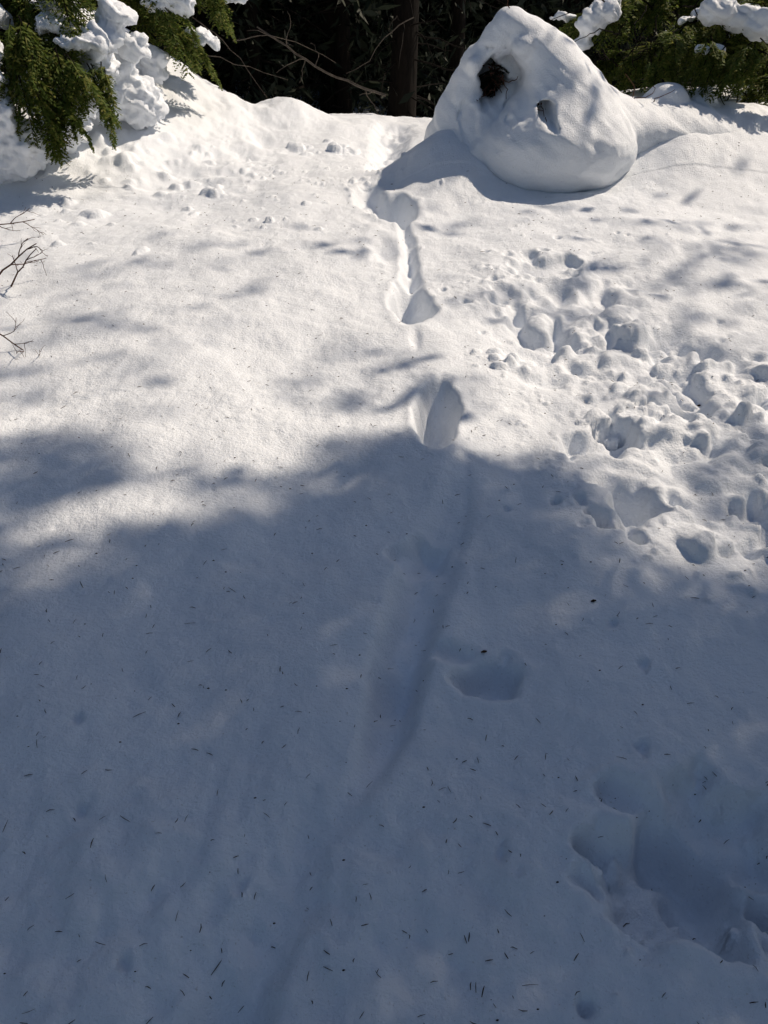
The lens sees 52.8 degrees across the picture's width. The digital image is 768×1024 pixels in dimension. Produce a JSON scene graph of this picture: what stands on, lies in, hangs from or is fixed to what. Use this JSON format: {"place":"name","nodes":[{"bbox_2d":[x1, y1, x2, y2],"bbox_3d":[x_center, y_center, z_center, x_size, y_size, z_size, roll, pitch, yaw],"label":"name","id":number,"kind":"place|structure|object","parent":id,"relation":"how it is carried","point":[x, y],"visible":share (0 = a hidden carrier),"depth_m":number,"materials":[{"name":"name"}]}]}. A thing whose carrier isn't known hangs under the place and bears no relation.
{"place":"outdoors","nodes":[
{"label":"outdoors","id":0,"kind":"place"},
{"bbox_2d":[0,0,767,1023],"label":"snow ground","id":1,"kind":"structure","parent":0,"point":[646,890],"depth_m":2.35,"materials":[{"name":"white snow"}]},
{"bbox_2d":[0,208,46,355],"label":"bare twig shrub","id":2,"kind":"object","parent":1,"relation":"on","point":[15,264],"visible":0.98,"depth_m":4.11,"materials":[{"name":"brown plant"}]},
{"bbox_2d":[0,0,247,184],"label":"cedar tree","id":3,"kind":"object","parent":1,"relation":"on","point":[104,69],"visible":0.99,"depth_m":5.38,"materials":[{"name":"green plant"}]},
{"bbox_2d":[169,0,243,91],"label":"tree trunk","id":4,"kind":"object","parent":1,"relation":"on","point":[209,49],"visible":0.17,"depth_m":9.97,"materials":[{"name":"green plant"}]},
{"bbox_2d":[164,0,339,101],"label":"tree trunk","id":5,"kind":"object","parent":1,"relation":"on","point":[256,74],"visible":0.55,"depth_m":9.58,"materials":[{"name":"brown plant"}]},
{"bbox_2d":[260,0,422,113],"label":"tree trunk","id":6,"kind":"object","parent":1,"relation":"on","point":[343,104],"visible":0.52,"depth_m":10.11,"materials":[{"name":"brown plant"}]},
{"bbox_2d":[0,142,767,1023],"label":"needle litter","id":7,"kind":"object","parent":1,"relation":"on","point":[380,678],"visible":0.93,"depth_m":1.97,"materials":[{"name":"brown plant"}]},
{"bbox_2d":[85,0,731,116],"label":"distant forest","id":8,"kind":"object","parent":1,"relation":"on","point":[326,64],"visible":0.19,"depth_m":10.60,"materials":[{"name":"black plant"}]},
{"bbox_2d":[163,11,413,113],"bbox_3d":[-0.949,-4.679,8.102,2.503,0.978,0.714,0,32,0],"label":"dead branch","id":9,"kind":"object","parent":8,"relation":"attached to","point":[332,75],"visible":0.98,"depth_m":8.19,"materials":[{"name":"brown wood"}]},
{"bbox_2d":[318,0,499,116],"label":"tree trunk","id":10,"kind":"object","parent":1,"relation":"on","point":[403,67],"visible":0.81,"depth_m":9.05,"materials":[{"name":"brown plant"}]},
{"bbox_2d":[381,0,508,116],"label":"tree trunk","id":11,"kind":"object","parent":1,"relation":"on","point":[458,21],"visible":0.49,"depth_m":10.30,"materials":[{"name":"brown plant"}]},
{"bbox_2d":[424,2,767,192],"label":"snow mound","id":12,"kind":"object","parent":1,"relation":"on","point":[527,101],"visible":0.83,"depth_m":5.43,"materials":[{"name":"white snow"}]},
{"bbox_2d":[547,0,767,105],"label":"cedar tree","id":13,"kind":"object","parent":1,"relation":"on","point":[725,42],"visible":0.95,"depth_m":6.10,"materials":[{"name":"green plant"}]}
]}

